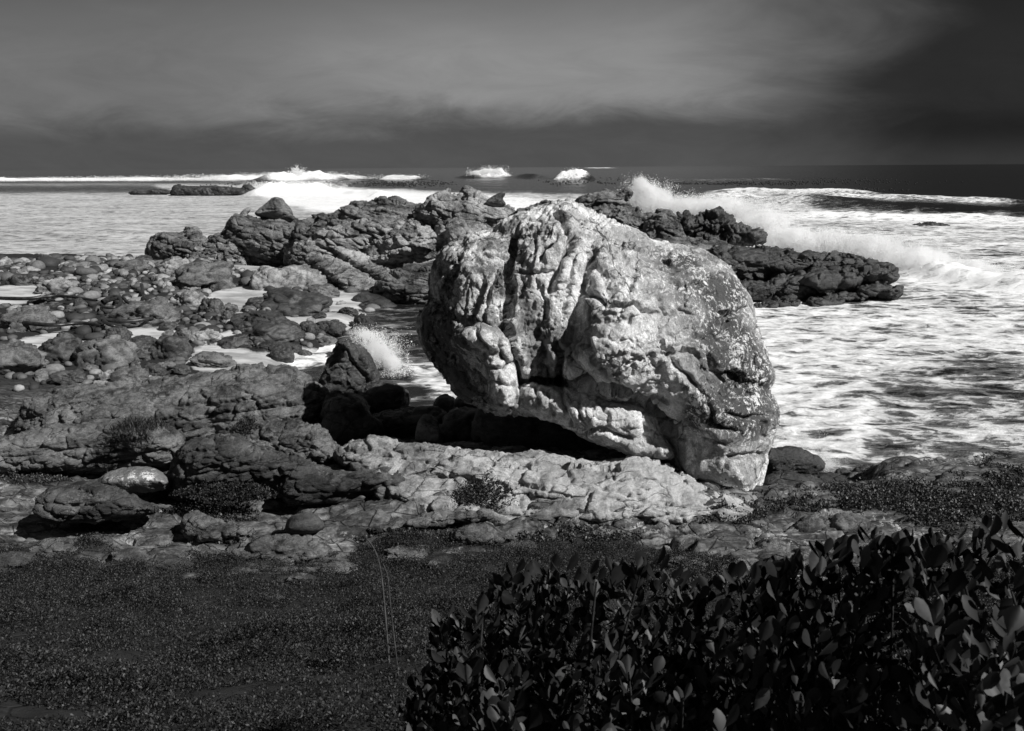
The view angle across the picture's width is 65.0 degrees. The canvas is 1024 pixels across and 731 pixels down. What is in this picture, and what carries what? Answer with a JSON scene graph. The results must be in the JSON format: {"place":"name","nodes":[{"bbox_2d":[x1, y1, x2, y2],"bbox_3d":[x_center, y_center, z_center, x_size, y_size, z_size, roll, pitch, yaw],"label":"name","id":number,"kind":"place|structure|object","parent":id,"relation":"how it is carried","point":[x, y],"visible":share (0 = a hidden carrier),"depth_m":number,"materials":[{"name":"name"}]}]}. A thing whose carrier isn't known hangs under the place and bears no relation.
{"place":"outdoors","nodes":[
{"label":"outdoors","id":0,"kind":"place"},
{"bbox_2d":[285,512,323,533],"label":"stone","id":1,"kind":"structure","parent":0,"point":[304,523],"depth_m":12.04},
{"bbox_2d":[0,164,1023,478],"bbox_3d":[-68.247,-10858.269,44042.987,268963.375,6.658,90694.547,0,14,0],"label":"sea","id":2,"kind":"structure","parent":0,"point":[930,362],"depth_m":66.16,"materials":[{"name":"liquid"}]},
{"bbox_2d":[170,184,254,195],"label":"islet","id":3,"kind":"object","parent":2,"relation":"on","point":[202,190],"visible":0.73,"depth_m":207.48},
{"bbox_2d":[4,173,422,181],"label":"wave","id":4,"kind":"object","parent":2,"relation":"on","point":[222,177],"visible":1,"depth_m":412.90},
{"bbox_2d":[223,165,362,178],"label":"splash","id":5,"kind":"object","parent":2,"relation":"on","point":[297,172],"visible":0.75,"depth_m":456.06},
{"bbox_2d":[243,180,353,190],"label":"splash","id":6,"kind":"object","parent":2,"relation":"on","point":[310,186],"visible":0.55,"depth_m":211.17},
{"bbox_2d":[350,324,414,378],"bbox_3d":[-3.886,-0.346,23.968,2.289,2.163,3.592,0,14,0],"label":"splash","id":7,"kind":"object","parent":2,"relation":"on","point":[367,334],"visible":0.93,"depth_m":23.91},
{"bbox_2d":[200,177,946,201],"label":"wave","id":8,"kind":"object","parent":2,"relation":"on","point":[590,180],"visible":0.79,"depth_m":322.22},
{"bbox_2d":[620,173,737,217],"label":"splash","id":9,"kind":"object","parent":2,"relation":"on","point":[649,197],"visible":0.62,"depth_m":56.01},
{"bbox_2d":[651,236,754,249],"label":"ridge rock","id":10,"kind":"object","parent":2,"relation":"on","point":[700,242],"visible":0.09,"depth_m":45.56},
{"bbox_2d":[638,191,801,237],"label":"splash","id":11,"kind":"object","parent":2,"relation":"on","point":[734,208],"visible":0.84,"depth_m":55.50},
{"bbox_2d":[676,206,767,246],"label":"ridge rock","id":12,"kind":"object","parent":2,"relation":"on","point":[719,222],"visible":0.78,"depth_m":49.26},
{"bbox_2d":[754,293,800,307],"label":"reef rock","id":13,"kind":"object","parent":2,"relation":"on","point":[791,299],"visible":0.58,"depth_m":39.14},
{"bbox_2d":[706,244,878,281],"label":"reef rock","id":14,"kind":"object","parent":2,"relation":"on","point":[763,263],"visible":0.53,"depth_m":42.33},
{"bbox_2d":[741,261,899,301],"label":"reef rock","id":15,"kind":"object","parent":2,"relation":"on","point":[801,285],"visible":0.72,"depth_m":40.26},
{"bbox_2d":[753,223,897,254],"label":"splash","id":16,"kind":"object","parent":2,"relation":"on","point":[801,242],"visible":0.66,"depth_m":51.93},
{"bbox_2d":[806,297,844,306],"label":"reef rock","id":17,"kind":"object","parent":2,"relation":"on","point":[815,301],"visible":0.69,"depth_m":39.38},
{"bbox_2d":[815,282,903,301],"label":"reef rock","id":18,"kind":"object","parent":2,"relation":"on","point":[866,290],"visible":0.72,"depth_m":40.02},
{"bbox_2d":[807,231,1023,272],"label":"splash","id":19,"kind":"object","parent":2,"relation":"on","point":[860,243],"visible":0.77,"depth_m":50.12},
{"bbox_2d":[0,253,1023,730],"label":"ground","id":20,"kind":"structure","parent":0,"point":[344,523],"depth_m":12.18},
{"bbox_2d":[0,551,36,567],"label":"half buried stone","id":21,"kind":"object","parent":20,"relation":"on","point":[13,556],"visible":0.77,"depth_m":11.02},
{"bbox_2d":[5,274,32,285],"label":"beach boulder","id":22,"kind":"object","parent":20,"relation":"on","point":[21,279],"visible":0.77,"depth_m":41.34,"materials":[{"name":"stone"}]},
{"bbox_2d":[0,338,47,374],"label":"beach boulder","id":23,"kind":"object","parent":20,"relation":"on","point":[17,355],"visible":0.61,"depth_m":25.08,"materials":[{"name":"grey stone"}]},
{"bbox_2d":[0,305,58,330],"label":"beach boulder","id":24,"kind":"object","parent":20,"relation":"on","point":[18,315],"visible":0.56,"depth_m":31.35,"materials":[{"name":"grey stone"}]},
{"bbox_2d":[0,294,97,301],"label":"kelp stem","id":25,"kind":"object","parent":20,"relation":"on","point":[39,297],"visible":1,"depth_m":36.02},
{"bbox_2d":[29,537,80,556],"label":"half buried stone","id":26,"kind":"object","parent":20,"relation":"on","point":[47,546],"visible":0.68,"depth_m":11.59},
{"bbox_2d":[34,277,76,294],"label":"beach boulder","id":27,"kind":"object","parent":20,"relation":"on","point":[55,286],"visible":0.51,"depth_m":38.87,"materials":[{"name":"stone"}]},
{"bbox_2d":[37,332,82,362],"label":"beach boulder","id":28,"kind":"object","parent":20,"relation":"on","point":[61,346],"visible":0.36,"depth_m":26.62,"materials":[{"name":"stone"}]},
{"bbox_2d":[49,369,87,384],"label":"beach boulder","id":29,"kind":"object","parent":20,"relation":"on","point":[68,377],"visible":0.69,"depth_m":24.05,"materials":[{"name":"stone"}]},
{"bbox_2d":[0,415,185,476],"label":"bedrock outcrop","id":30,"kind":"object","parent":20,"relation":"on","point":[89,446],"visible":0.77,"depth_m":14.88,"materials":[{"name":"stone"}]},
{"bbox_2d":[107,415,171,434],"bbox_3d":[-6.699,1.070,14.515,1.253,0.488,0.861,0,14,0],"label":"rock plant","id":31,"kind":"object","parent":30,"relation":"on","point":[144,425],"visible":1,"depth_m":14.38,"materials":[{"name":"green plant"}]},
{"bbox_2d":[32,480,158,524],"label":"bedrock slab","id":32,"kind":"structure","parent":20,"relation":"on","point":[94,502],"depth_m":12.23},
{"bbox_2d":[72,334,140,368],"bbox_3d":[-13.381,-0.154,26.615,2.226,1.704,1.623,-6,18,14],"label":"beach boulder","id":33,"kind":"object","parent":20,"relation":"on","point":[109,349],"visible":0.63,"depth_m":26.08,"materials":[{"name":"grey stone"}]},
{"bbox_2d":[104,326,132,340],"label":"beach boulder","id":34,"kind":"object","parent":20,"relation":"on","point":[124,333],"visible":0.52,"depth_m":29.95,"materials":[{"name":"stone"}]},
{"bbox_2d":[110,361,148,381],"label":"beach boulder","id":35,"kind":"object","parent":20,"relation":"on","point":[134,372],"visible":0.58,"depth_m":24.34,"materials":[{"name":"grey stone"}]},
{"bbox_2d":[110,548,149,560],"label":"half buried stone","id":36,"kind":"object","parent":20,"relation":"on","point":[120,554],"visible":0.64,"depth_m":11.38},
{"bbox_2d":[115,259,151,272],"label":"beach boulder","id":37,"kind":"object","parent":20,"relation":"on","point":[141,265],"visible":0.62,"depth_m":46.88,"materials":[{"name":"grey stone"}]},
{"bbox_2d":[98,466,171,493],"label":"patched stone","id":38,"kind":"object","parent":20,"relation":"on","point":[142,479],"visible":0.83,"depth_m":13.21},
{"bbox_2d":[134,339,152,360],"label":"beach boulder","id":39,"kind":"object","parent":20,"relation":"on","point":[143,353],"visible":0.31,"depth_m":27.33,"materials":[{"name":"stone"}]},
{"bbox_2d":[108,296,181,327],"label":"beach boulder","id":40,"kind":"object","parent":20,"relation":"on","point":[161,309],"visible":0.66,"depth_m":32.73,"materials":[{"name":"grey stone"}]},
{"bbox_2d":[134,535,172,545],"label":"half buried stone","id":41,"kind":"object","parent":20,"relation":"on","point":[159,540],"visible":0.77,"depth_m":12.17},
{"bbox_2d":[143,362,169,376],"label":"beach boulder","id":42,"kind":"object","parent":20,"relation":"on","point":[153,369],"visible":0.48,"depth_m":25.04,"materials":[{"name":"stone"}]},
{"bbox_2d":[10,362,328,441],"bbox_3d":[-7.853,1.208,18.434,8.034,2.684,3.636,0,14,0],"label":"bedrock outcrop","id":43,"kind":"object","parent":20,"relation":"on","point":[197,405],"visible":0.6,"depth_m":16.97,"materials":[{"name":"stone"}]},
{"bbox_2d":[148,334,192,361],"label":"beach boulder","id":44,"kind":"object","parent":20,"relation":"on","point":[169,347],"visible":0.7,"depth_m":27.39,"materials":[{"name":"stone"}]},
{"bbox_2d":[158,256,189,274],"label":"beach boulder","id":45,"kind":"object","parent":20,"relation":"on","point":[171,264],"visible":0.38,"depth_m":46.36,"materials":[{"name":"stone"}]},
{"bbox_2d":[144,226,207,259],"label":"ridge rock","id":46,"kind":"object","parent":20,"relation":"on","point":[166,245],"visible":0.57,"depth_m":56.23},
{"bbox_2d":[158,558,194,569],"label":"half buried stone","id":47,"kind":"object","parent":20,"relation":"on","point":[177,562],"visible":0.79,"depth_m":10.72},
{"bbox_2d":[169,289,206,309],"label":"beach boulder","id":48,"kind":"object","parent":20,"relation":"on","point":[192,299],"visible":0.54,"depth_m":36.29,"materials":[{"name":"stone"}]},
{"bbox_2d":[0,253,380,391],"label":"shingle","id":49,"kind":"object","parent":20,"relation":"on","point":[88,275],"visible":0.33,"depth_m":39.15,"materials":[{"name":"stone"}]},
{"bbox_2d":[22,321,102,326],"bbox_3d":[-17.385,-1.606,30.961,3.781,0.199,0.753,1,14,5],"label":"kelp stem","id":50,"kind":"object","parent":49,"relation":"on","point":[40,324],"visible":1,"depth_m":30.82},
{"bbox_2d":[173,261,233,289],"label":"beach boulder","id":51,"kind":"object","parent":20,"relation":"on","point":[202,274],"visible":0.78,"depth_m":41.94,"materials":[{"name":"grey stone"}]},
{"bbox_2d":[190,328,223,344],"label":"beach boulder","id":52,"kind":"object","parent":20,"relation":"on","point":[207,336],"visible":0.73,"depth_m":29.61,"materials":[{"name":"stone"}]},
{"bbox_2d":[197,297,225,314],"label":"beach boulder","id":53,"kind":"object","parent":20,"relation":"on","point":[212,305],"visible":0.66,"depth_m":34.65,"materials":[{"name":"stone"}]},
{"bbox_2d":[189,351,236,367],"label":"beach boulder","id":54,"kind":"object","parent":20,"relation":"on","point":[209,359],"visible":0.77,"depth_m":26.60,"materials":[{"name":"grey stone"}]},
{"bbox_2d":[185,241,249,265],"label":"ridge rock","id":55,"kind":"object","parent":20,"relation":"on","point":[229,251],"visible":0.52,"depth_m":54.81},
{"bbox_2d":[180,510,255,542],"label":"bedrock slab","id":56,"kind":"structure","parent":20,"relation":"on","point":[197,525],"depth_m":12.04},
{"bbox_2d":[219,333,248,348],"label":"beach boulder","id":57,"kind":"object","parent":20,"relation":"on","point":[239,340],"visible":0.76,"depth_m":29.43,"materials":[{"name":"stone"}]},
{"bbox_2d":[167,433,311,502],"bbox_3d":[-4.959,1.902,14.371,3.108,1.992,2.706,0,14,0],"label":"bedrock outcrop","id":58,"kind":"object","parent":20,"relation":"on","point":[226,457],"visible":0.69,"depth_m":13.09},
{"bbox_2d":[169,478,278,508],"bbox_3d":[-4.685,2.036,13.026,1.801,0.591,0.794,0,14,0],"label":"rock plant","id":59,"kind":"object","parent":58,"relation":"on","point":[230,490],"visible":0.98,"depth_m":12.96,"materials":[{"name":"black plant"}]},
{"bbox_2d":[228,414,259,436],"bbox_3d":[-4.690,1.078,14.065,0.630,0.461,0.658,0,14,0],"label":"rock plant","id":60,"kind":"object","parent":58,"relation":"on","point":[239,427],"visible":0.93,"depth_m":13.99,"materials":[{"name":"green plant"}]},
{"bbox_2d":[207,213,300,264],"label":"ridge rock","id":61,"kind":"object","parent":20,"relation":"on","point":[258,241],"visible":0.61,"depth_m":55.01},
{"bbox_2d":[255,197,294,221],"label":"perched rock","id":62,"kind":"object","parent":61,"relation":"on","point":[274,208],"visible":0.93,"depth_m":55.78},
{"bbox_2d":[249,266,286,289],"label":"beach boulder","id":63,"kind":"object","parent":20,"relation":"on","point":[262,277],"visible":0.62,"depth_m":42.10,"materials":[{"name":"stone"}]},
{"bbox_2d":[246,309,290,328],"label":"beach boulder","id":64,"kind":"object","parent":20,"relation":"on","point":[255,317],"visible":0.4,"depth_m":32.80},
{"bbox_2d":[250,320,305,342],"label":"beach boulder","id":65,"kind":"object","parent":20,"relation":"on","point":[282,331],"visible":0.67,"depth_m":30.21,"materials":[{"name":"stone"}]},
{"bbox_2d":[218,415,342,465],"bbox_3d":[-4.341,1.502,15.280,3.066,1.244,1.878,0,14,0],"label":"bedrock outcrop","id":66,"kind":"object","parent":20,"relation":"on","point":[315,443],"visible":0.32,"depth_m":14.48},
{"bbox_2d":[268,345,294,362],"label":"beach boulder","id":67,"kind":"object","parent":20,"relation":"on","point":[282,353],"visible":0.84,"depth_m":28.16,"materials":[{"name":"stone"}]},
{"bbox_2d":[231,533,332,563],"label":"bedrock slab","id":68,"kind":"structure","parent":20,"relation":"on","point":[297,547],"depth_m":11.15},
{"bbox_2d":[260,287,332,316],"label":"beach boulder","id":69,"kind":"object","parent":20,"relation":"on","point":[287,302],"visible":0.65,"depth_m":35.85,"materials":[{"name":"stone"}]},
{"bbox_2d":[282,263,331,289],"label":"beach boulder","id":70,"kind":"object","parent":20,"relation":"on","point":[302,276],"visible":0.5,"depth_m":42.98,"materials":[{"name":"stone"}]},
{"bbox_2d":[307,283,339,297],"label":"beach boulder","id":71,"kind":"object","parent":20,"relation":"on","point":[329,290],"visible":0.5,"depth_m":40.40,"materials":[{"name":"grey stone"}]},
{"bbox_2d":[316,319,346,336],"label":"beach boulder","id":72,"kind":"object","parent":20,"relation":"on","point":[335,327],"visible":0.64,"depth_m":32.71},
{"bbox_2d":[321,561,357,573],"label":"half buried stone","id":73,"kind":"object","parent":20,"relation":"on","point":[340,565],"visible":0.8,"depth_m":10.62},
{"bbox_2d":[277,463,404,507],"bbox_3d":[-2.966,2.083,13.958,2.451,1.197,1.926,0,14,0],"label":"bedrock outcrop","id":74,"kind":"object","parent":20,"relation":"on","point":[310,484],"visible":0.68,"depth_m":13.09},
{"bbox_2d":[305,251,376,290],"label":"tilted slab","id":75,"kind":"structure","parent":20,"relation":"on","point":[341,273],"depth_m":43.10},
{"bbox_2d":[318,338,379,393],"bbox_3d":[-4.333,0.227,20.990,1.935,2.103,2.254,0,14,0],"label":"wedge rock","id":76,"kind":"object","parent":20,"relation":"on","point":[350,366],"visible":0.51,"depth_m":20.06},
{"bbox_2d":[283,195,417,265],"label":"ridge rock","id":77,"kind":"object","parent":20,"relation":"on","point":[308,227],"visible":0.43,"depth_m":50.99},
{"bbox_2d":[319,390,384,445],"bbox_3d":[-3.416,1.234,16.965,1.350,1.610,1.924,-5,14,-17],"label":"shadowed rock","id":78,"kind":"object","parent":20,"relation":"on","point":[346,417],"visible":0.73,"depth_m":16.14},
{"bbox_2d":[286,213,434,264],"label":"ridge rock","id":79,"kind":"object","parent":20,"relation":"on","point":[359,234],"visible":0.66,"depth_m":48.97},
{"bbox_2d":[333,246,389,279],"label":"tilted slab","id":80,"kind":"structure","parent":20,"relation":"on","point":[358,259],"depth_m":44.20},
{"bbox_2d":[352,292,396,307],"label":"tilted slab","id":81,"kind":"structure","parent":20,"relation":"on","point":[365,298],"depth_m":39.57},
{"bbox_2d":[358,380,410,412],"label":"wet rock","id":82,"kind":"object","parent":20,"relation":"on","point":[380,395],"visible":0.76,"depth_m":19.28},
{"bbox_2d":[361,225,438,269],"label":"ridge rock","id":83,"kind":"object","parent":20,"relation":"on","point":[394,248],"visible":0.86,"depth_m":44.43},
{"bbox_2d":[373,264,431,304],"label":"ridge rock","id":84,"kind":"object","parent":20,"relation":"on","point":[407,285],"visible":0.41,"depth_m":40.52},
{"bbox_2d":[383,544,429,561],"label":"half buried stone","id":85,"kind":"object","parent":20,"relation":"on","point":[395,551],"visible":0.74,"depth_m":11.19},
{"bbox_2d":[373,406,446,437],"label":"wet rock","id":86,"kind":"object","parent":20,"relation":"on","point":[401,422],"visible":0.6,"depth_m":17.22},
{"bbox_2d":[415,414,440,443],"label":"upright stone","id":87,"kind":"object","parent":20,"relation":"on","point":[428,429],"visible":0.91,"depth_m":15.15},
{"bbox_2d":[367,507,494,534],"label":"bedrock slab","id":88,"kind":"structure","parent":20,"relation":"on","point":[442,519],"depth_m":12.18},
{"bbox_2d":[433,394,456,412],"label":"wet rock","id":89,"kind":"object","parent":20,"relation":"on","point":[445,402],"visible":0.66,"depth_m":18.67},
{"bbox_2d":[399,593,493,730],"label":"leafy shrub","id":90,"kind":"object","parent":20,"relation":"on","point":[450,687],"visible":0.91,"depth_m":3.12,"materials":[{"name":"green plant"}]},
{"bbox_2d":[439,406,476,443],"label":"wet rock","id":91,"kind":"object","parent":20,"relation":"on","point":[455,425],"visible":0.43,"depth_m":16.50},
{"bbox_2d":[412,185,514,230],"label":"ridge rock","id":92,"kind":"object","parent":20,"relation":"on","point":[467,202],"visible":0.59,"depth_m":48.60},
{"bbox_2d":[434,217,492,250],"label":"ridge rock","id":93,"kind":"object","parent":20,"relation":"on","point":[447,230],"visible":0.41,"depth_m":45.91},
{"bbox_2d":[444,523,515,544],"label":"bedrock slab","id":94,"kind":"structure","parent":20,"relation":"on","point":[474,531],"depth_m":11.66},
{"bbox_2d":[0,526,1023,730],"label":"ground cover","id":95,"kind":"object","parent":20,"relation":"on","point":[46,676],"visible":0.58,"depth_m":7.27,"materials":[{"name":"black plant"}]},
{"bbox_2d":[0,452,1023,547],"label":"succulent mat","id":96,"kind":"object","parent":20,"relation":"on","point":[923,506],"visible":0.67,"depth_m":13.38,"materials":[{"name":"black plant"}]},
{"bbox_2d":[458,553,604,730],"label":"leafy shrub","id":97,"kind":"object","parent":20,"relation":"on","point":[513,704],"visible":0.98,"depth_m":3.09,"materials":[{"name":"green plant"}]},
{"bbox_2d":[333,434,753,525],"bbox_3d":[0.339,2.033,13.769,7.420,1.421,3.046,1,14,7],"label":"pale ledge","id":98,"kind":"object","parent":20,"relation":"on","point":[635,486],"visible":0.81,"depth_m":13.01,"materials":[{"name":"stone"}]},
{"bbox_2d":[450,470,517,513],"bbox_3d":[-0.470,2.038,12.762,1.123,0.693,0.896,0,14,0],"label":"rock plant","id":99,"kind":"object","parent":98,"relation":"on","point":[465,499],"visible":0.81,"depth_m":12.71,"materials":[{"name":"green plant"}]},
{"bbox_2d":[415,198,779,490],"bbox_3d":[1.578,-0.023,15.311,6.807,6.206,4.911,0,14,0],"label":"balanced boulder","id":100,"kind":"object","parent":20,"relation":"on","point":[568,324],"visible":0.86,"depth_m":13.64,"materials":[{"name":"stone"}]},
{"bbox_2d":[588,203,652,230],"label":"ridge rock","id":101,"kind":"object","parent":20,"relation":"on","point":[628,214],"visible":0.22,"depth_m":48.34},
{"bbox_2d":[575,188,632,208],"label":"ridge rock","id":102,"kind":"object","parent":101,"relation":"on","point":[613,197],"visible":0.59,"depth_m":49.86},
{"bbox_2d":[570,545,728,730],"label":"leafy shrub","id":103,"kind":"object","parent":20,"relation":"on","point":[638,700],"visible":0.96,"depth_m":2.91,"materials":[{"name":"black plant"}]},
{"bbox_2d":[642,208,685,238],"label":"ridge rock","id":104,"kind":"object","parent":20,"relation":"on","point":[660,223],"visible":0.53,"depth_m":47.47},
{"bbox_2d":[684,552,803,730],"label":"leafy shrub","id":105,"kind":"object","parent":20,"relation":"on","point":[761,686],"visible":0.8,"depth_m":2.71,"materials":[{"name":"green plant"}]},
{"bbox_2d":[754,537,798,552],"bbox_3d":[3.901,2.773,11.953,0.943,0.664,1.072,0,14,0],"label":"bedrock hump","id":106,"kind":"object","parent":20,"relation":"on","point":[781,546],"visible":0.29,"depth_m":11.52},
{"bbox_2d":[762,471,822,485],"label":"gully rock","id":107,"kind":"object","parent":20,"relation":"on","point":[787,478],"visible":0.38,"depth_m":15.36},
{"bbox_2d":[765,446,825,476],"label":"gully rock","id":108,"kind":"object","parent":20,"relation":"on","point":[795,459],"visible":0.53,"depth_m":17.35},
{"bbox_2d":[780,481,857,501],"bbox_3d":[5.081,2.405,14.104,2.275,0.806,0.729,-2,14,-8],"label":"rock plant","id":109,"kind":"object","parent":20,"relation":"on","point":[837,487],"visible":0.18,"depth_m":14.12,"materials":[{"name":"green plant"}]},
{"bbox_2d":[813,471,849,483],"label":"gully rock","id":110,"kind":"object","parent":20,"relation":"on","point":[824,477],"visible":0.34,"depth_m":16.01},
{"bbox_2d":[789,512,878,534],"bbox_3d":[5.199,2.712,12.965,1.999,0.886,1.236,0,14,0],"label":"bedrock hump","id":111,"kind":"object","parent":20,"relation":"on","point":[847,523],"visible":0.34,"depth_m":12.52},
{"bbox_2d":[762,524,934,730],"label":"leafy shrub","id":112,"kind":"object","parent":20,"relation":"on","point":[832,696],"visible":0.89,"depth_m":2.73,"materials":[{"name":"black plant"}]},
{"bbox_2d":[882,511,1023,730],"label":"leafy shrub","id":113,"kind":"object","parent":20,"relation":"on","point":[994,693],"visible":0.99,"depth_m":2.25,"materials":[{"name":"black plant"}]},
{"bbox_2d":[0,0,1023,170],"label":"sky","id":114,"kind":"structure","parent":0,"point":[85,84],"materials":[{"name":"grey"}]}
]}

